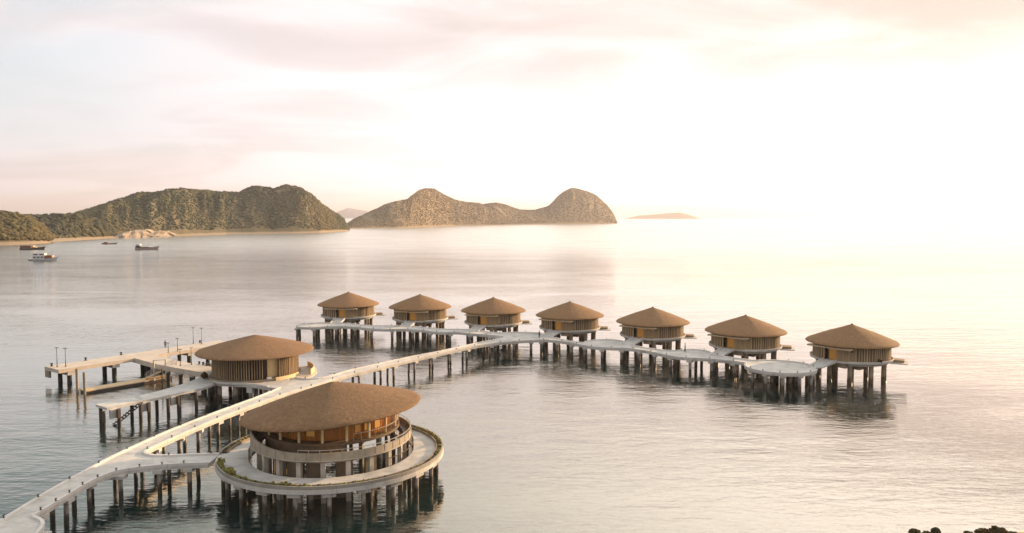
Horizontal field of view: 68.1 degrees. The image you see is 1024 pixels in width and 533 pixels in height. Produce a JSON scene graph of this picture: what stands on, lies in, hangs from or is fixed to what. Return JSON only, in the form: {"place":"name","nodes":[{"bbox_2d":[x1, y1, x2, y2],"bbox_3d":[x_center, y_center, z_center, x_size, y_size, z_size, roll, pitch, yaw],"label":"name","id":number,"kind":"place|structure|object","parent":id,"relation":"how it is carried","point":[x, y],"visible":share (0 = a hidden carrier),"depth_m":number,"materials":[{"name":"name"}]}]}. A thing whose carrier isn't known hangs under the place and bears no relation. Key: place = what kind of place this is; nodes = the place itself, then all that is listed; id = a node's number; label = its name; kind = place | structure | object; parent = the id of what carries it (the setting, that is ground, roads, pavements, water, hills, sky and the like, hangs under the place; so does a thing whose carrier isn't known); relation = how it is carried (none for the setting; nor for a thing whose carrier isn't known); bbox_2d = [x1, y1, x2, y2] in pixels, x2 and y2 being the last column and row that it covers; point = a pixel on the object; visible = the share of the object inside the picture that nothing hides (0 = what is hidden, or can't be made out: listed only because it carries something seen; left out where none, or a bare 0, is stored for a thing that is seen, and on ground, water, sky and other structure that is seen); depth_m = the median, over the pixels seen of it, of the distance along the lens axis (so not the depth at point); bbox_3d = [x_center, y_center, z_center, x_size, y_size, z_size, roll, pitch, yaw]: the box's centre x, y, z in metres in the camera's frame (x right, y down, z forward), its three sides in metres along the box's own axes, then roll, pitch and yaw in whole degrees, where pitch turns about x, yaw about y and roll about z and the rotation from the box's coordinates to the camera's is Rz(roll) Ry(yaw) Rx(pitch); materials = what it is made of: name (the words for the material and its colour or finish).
{"place":"outdoors","nodes":[
{"label":"outdoors","id":0,"kind":"place"},
{"bbox_2d":[0,239,50,244],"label":"wooded knoll","id":1,"kind":"structure","parent":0,"point":[15,242],"depth_m":826.57,"materials":[{"name":"beige sand"}]},
{"bbox_2d":[0,210,54,240],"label":"knoll trees","id":2,"kind":"object","parent":1,"relation":"on","point":[15,225],"visible":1,"depth_m":849.87,"materials":[{"name":"green plant"}]},
{"bbox_2d":[55,239,92,241],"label":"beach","id":3,"kind":"structure","parent":0,"point":[75,240],"depth_m":956.47,"materials":[{"name":"beige sand"}]},
{"bbox_2d":[29,212,117,237],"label":"bay forest","id":4,"kind":"object","parent":3,"relation":"on","point":[73,225],"visible":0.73,"depth_m":1010.08,"materials":[{"name":"green plant"}]},
{"bbox_2d":[336,208,367,217],"bbox_3d":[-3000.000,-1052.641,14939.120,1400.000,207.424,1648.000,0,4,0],"label":"distant mountain","id":5,"kind":"structure","parent":0,"point":[350,213],"depth_m":14537.41,"materials":[{"name":"stone"}]},
{"bbox_2d":[348,189,508,228],"bbox_3d":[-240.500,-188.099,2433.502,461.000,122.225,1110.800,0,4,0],"label":"island","id":6,"kind":"structure","parent":0,"point":[456,223],"depth_m":2301.13,"materials":[{"name":"plant"}]},
{"bbox_2d":[347,188,509,227],"bbox_3d":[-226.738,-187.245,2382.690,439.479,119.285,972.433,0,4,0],"label":"island scrub","id":7,"kind":"object","parent":6,"relation":"on","point":[410,199],"visible":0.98,"depth_m":2268.99,"materials":[{"name":"plant"}]},
{"bbox_2d":[0,217,1023,532],"bbox_3d":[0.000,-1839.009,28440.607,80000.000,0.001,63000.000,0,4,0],"label":"sea","id":8,"kind":"structure","parent":0,"point":[926,437],"depth_m":141.62,"materials":[{"name":"liquid"}]},
{"bbox_2d":[19,245,45,249],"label":"boat","id":9,"kind":"object","parent":8,"relation":"on","point":[27,247],"visible":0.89,"depth_m":692.81,"materials":[{"name":"brown wood"}]},
{"bbox_2d":[32,253,59,260],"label":"boat","id":10,"kind":"object","parent":8,"relation":"on","point":[40,256],"visible":0.9,"depth_m":518.81,"materials":[{"name":"white paint"}]},
{"bbox_2d":[75,368,78,392],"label":"mooring pile","id":11,"kind":"object","parent":8,"relation":"in","point":[77,381],"visible":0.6,"depth_m":129.30,"materials":[{"name":"wood"}]},
{"bbox_2d":[83,372,85,394],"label":"mooring pile","id":12,"kind":"object","parent":8,"relation":"in","point":[84,383],"visible":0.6,"depth_m":127.38,"materials":[{"name":"brown wood"}]},
{"bbox_2d":[80,375,171,393],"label":"floating pontoon","id":13,"kind":"object","parent":8,"relation":"on","point":[107,387],"visible":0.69,"depth_m":133.52,"materials":[{"name":"brown wood"}]},
{"bbox_2d":[44,340,225,383],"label":"ferry pier","id":14,"kind":"structure","parent":8,"relation":"on","point":[115,362],"depth_m":143.53,"materials":[{"name":"concrete"}]},
{"bbox_2d":[114,229,175,237],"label":"rock outcrop","id":15,"kind":"object","parent":8,"relation":"in","point":[144,233],"visible":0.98,"depth_m":1106.65,"materials":[{"name":"beige stone"}]},
{"bbox_2d":[135,244,158,249],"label":"boat","id":16,"kind":"object","parent":8,"relation":"on","point":[138,247],"visible":0.91,"depth_m":690.71,"materials":[{"name":"white paint"}]},
{"bbox_2d":[0,387,307,532],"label":"concrete causeway","id":17,"kind":"structure","parent":8,"relation":"in","point":[30,516],"depth_m":82.76,"materials":[{"name":"beige concrete"}]},
{"bbox_2d":[96,377,213,429],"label":"stair jetty","id":18,"kind":"object","parent":8,"relation":"in","point":[172,395],"visible":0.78,"depth_m":113.31,"materials":[{"name":"concrete"}]},
{"bbox_2d":[200,372,207,378],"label":"potted shrub","id":19,"kind":"object","parent":18,"relation":"on","point":[204,375],"visible":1,"depth_m":125.56,"materials":[{"name":"green plant"}]},
{"bbox_2d":[132,354,211,384],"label":"branch walkway","id":20,"kind":"structure","parent":8,"relation":"in","point":[192,371],"depth_m":137.70,"materials":[{"name":"beige wood"}]},
{"bbox_2d":[145,357,177,380],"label":"gangway","id":21,"kind":"object","parent":20,"relation":"on","point":[153,374],"visible":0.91,"depth_m":137.66,"materials":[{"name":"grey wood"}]},
{"bbox_2d":[51,185,348,241],"bbox_3d":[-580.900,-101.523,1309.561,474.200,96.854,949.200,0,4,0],"label":"headland","id":22,"kind":"structure","parent":8,"relation":"in","point":[285,229],"depth_m":1338.26,"materials":[{"name":"green plant"}]},
{"bbox_2d":[53,184,349,237],"bbox_3d":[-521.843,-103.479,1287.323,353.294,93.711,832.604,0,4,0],"label":"headland scrub","id":23,"kind":"object","parent":22,"relation":"on","point":[337,221],"visible":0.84,"depth_m":1341.60,"materials":[{"name":"green plant"}]},
{"bbox_2d":[194,335,316,401],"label":"welcome pavilion","id":24,"kind":"structure","parent":8,"relation":"in","point":[251,363],"depth_m":124.96,"materials":[{"name":"wood"}]},
{"bbox_2d":[215,382,443,517],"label":"ring pavilion","id":25,"kind":"structure","parent":8,"relation":"in","point":[316,429],"depth_m":80.96,"materials":[{"name":"wood"}]},
{"bbox_2d":[217,457,225,464],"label":"hedge shrub","id":26,"kind":"object","parent":25,"relation":"on","point":[220,459],"visible":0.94,"depth_m":82.09,"materials":[{"name":"green plant"}]},
{"bbox_2d":[227,467,235,475],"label":"hedge shrub","id":27,"kind":"object","parent":25,"relation":"on","point":[231,471],"visible":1,"depth_m":78.38,"materials":[{"name":"green plant"}]},
{"bbox_2d":[306,431,314,435],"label":"window","id":28,"kind":"structure","parent":25,"relation":"in","point":[309,433],"depth_m":80.67,"materials":[{"name":"glass"}]},
{"bbox_2d":[355,424,359,431],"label":"window","id":29,"kind":"structure","parent":25,"relation":"in","point":[357,427],"depth_m":81.92,"materials":[{"name":"glass"}]},
{"bbox_2d":[374,420,379,427],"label":"window","id":30,"kind":"structure","parent":25,"relation":"in","point":[376,423],"depth_m":83.82,"materials":[{"name":"orange glass"}]},
{"bbox_2d":[317,292,385,331],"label":"overwater villa","id":31,"kind":"object","parent":8,"relation":"in","point":[348,307],"visible":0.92,"depth_m":197.86,"materials":[{"name":"wood"}]},
{"bbox_2d":[339,310,344,316],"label":"door","id":32,"kind":"structure","parent":31,"relation":"in","point":[341,312],"depth_m":196.90,"materials":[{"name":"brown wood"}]},
{"bbox_2d":[281,339,495,388],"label":"concrete walkway","id":33,"kind":"structure","parent":8,"relation":"in","point":[299,382],"depth_m":139.11,"materials":[{"name":"beige concrete"}]},
{"bbox_2d":[294,322,537,355],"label":"villa walkway","id":34,"kind":"structure","parent":8,"relation":"in","point":[506,338],"depth_m":180.87,"materials":[{"name":"grey wood"}]},
{"bbox_2d":[389,294,457,335],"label":"overwater villa","id":35,"kind":"object","parent":8,"relation":"in","point":[421,310],"visible":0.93,"depth_m":191.65,"materials":[{"name":"wood"}]},
{"bbox_2d":[409,313,415,320],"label":"door","id":36,"kind":"structure","parent":35,"relation":"in","point":[412,316],"depth_m":190.93,"materials":[{"name":"orange wood"}]},
{"bbox_2d":[461,297,531,339],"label":"overwater villa","id":37,"kind":"object","parent":8,"relation":"in","point":[492,314],"visible":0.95,"depth_m":184.16,"materials":[{"name":"wood"}]},
{"bbox_2d":[480,316,485,324],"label":"door","id":38,"kind":"structure","parent":37,"relation":"in","point":[482,319],"depth_m":183.84,"materials":[{"name":"orange wood"}]},
{"bbox_2d":[536,301,609,344],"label":"overwater villa","id":39,"kind":"object","parent":8,"relation":"in","point":[570,320],"visible":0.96,"depth_m":175.20,"materials":[{"name":"wood"}]},
{"bbox_2d":[555,321,560,329],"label":"door","id":40,"kind":"structure","parent":39,"relation":"in","point":[557,324],"depth_m":175.12,"materials":[{"name":"orange wood"}]},
{"bbox_2d":[616,307,696,355],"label":"overwater villa","id":41,"kind":"object","parent":8,"relation":"in","point":[652,327],"visible":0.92,"depth_m":164.03,"materials":[{"name":"wood"}]},
{"bbox_2d":[637,328,642,337],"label":"door","id":42,"kind":"structure","parent":41,"relation":"in","point":[639,331],"depth_m":164.31,"materials":[{"name":"orange wood"}]},
{"bbox_2d":[535,332,817,390],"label":"platform walkway","id":43,"kind":"structure","parent":8,"relation":"in","point":[781,369],"depth_m":145.22,"materials":[{"name":"concrete"}]},
{"bbox_2d":[705,314,794,368],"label":"overwater villa","id":44,"kind":"object","parent":8,"relation":"in","point":[745,336],"visible":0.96,"depth_m":150.36,"materials":[{"name":"wood"}]},
{"bbox_2d":[727,338,733,347],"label":"door","id":45,"kind":"structure","parent":44,"relation":"in","point":[730,342],"depth_m":151.19,"materials":[{"name":"orange wood"}]},
{"bbox_2d":[805,323,908,382],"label":"overwater villa","id":46,"kind":"object","parent":8,"relation":"in","point":[851,347],"visible":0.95,"depth_m":137.50,"materials":[{"name":"wood"}]},
{"bbox_2d":[828,349,835,359],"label":"door","id":47,"kind":"structure","parent":46,"relation":"in","point":[832,352],"depth_m":139.04,"materials":[{"name":"orange wood"}]},
{"bbox_2d":[908,528,920,532],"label":"shore bush","id":48,"kind":"object","parent":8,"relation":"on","point":[912,530],"visible":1,"depth_m":70.65,"materials":[{"name":"green plant"}]},
{"bbox_2d":[930,527,940,532],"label":"shore bush","id":49,"kind":"object","parent":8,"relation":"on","point":[935,530],"visible":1,"depth_m":70.58,"materials":[{"name":"green plant"}]},
{"bbox_2d":[974,528,992,532],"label":"shore bush","id":50,"kind":"object","parent":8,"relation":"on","point":[983,530],"visible":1,"depth_m":70.34,"materials":[{"name":"green plant"}]},
{"bbox_2d":[989,525,1007,532],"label":"shore bush","id":51,"kind":"object","parent":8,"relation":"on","point":[995,529],"visible":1,"depth_m":70.33,"materials":[{"name":"green plant"}]},
{"bbox_2d":[0,0,1023,216],"label":"sky","id":52,"kind":"structure","parent":0,"point":[697,108],"materials":[{"name":"white"}]},
{"bbox_2d":[484,188,616,224],"bbox_3d":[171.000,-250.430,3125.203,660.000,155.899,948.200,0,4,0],"label":"island","id":53,"kind":"structure","parent":0,"point":[563,212],"depth_m":3099.52,"materials":[{"name":"plant"}]},
{"bbox_2d":[483,188,617,223],"bbox_3d":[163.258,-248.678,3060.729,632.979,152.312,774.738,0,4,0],"label":"island scrub","id":54,"kind":"object","parent":53,"relation":"on","point":[603,207],"visible":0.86,"depth_m":3080.94,"materials":[{"name":"plant"}]},
{"bbox_2d":[625,212,700,218],"bbox_3d":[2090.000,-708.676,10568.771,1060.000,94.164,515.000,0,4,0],"label":"island on horizon","id":55,"kind":"structure","parent":0,"point":[678,215],"depth_m":10429.67,"materials":[{"name":"beige stone"}]}
]}

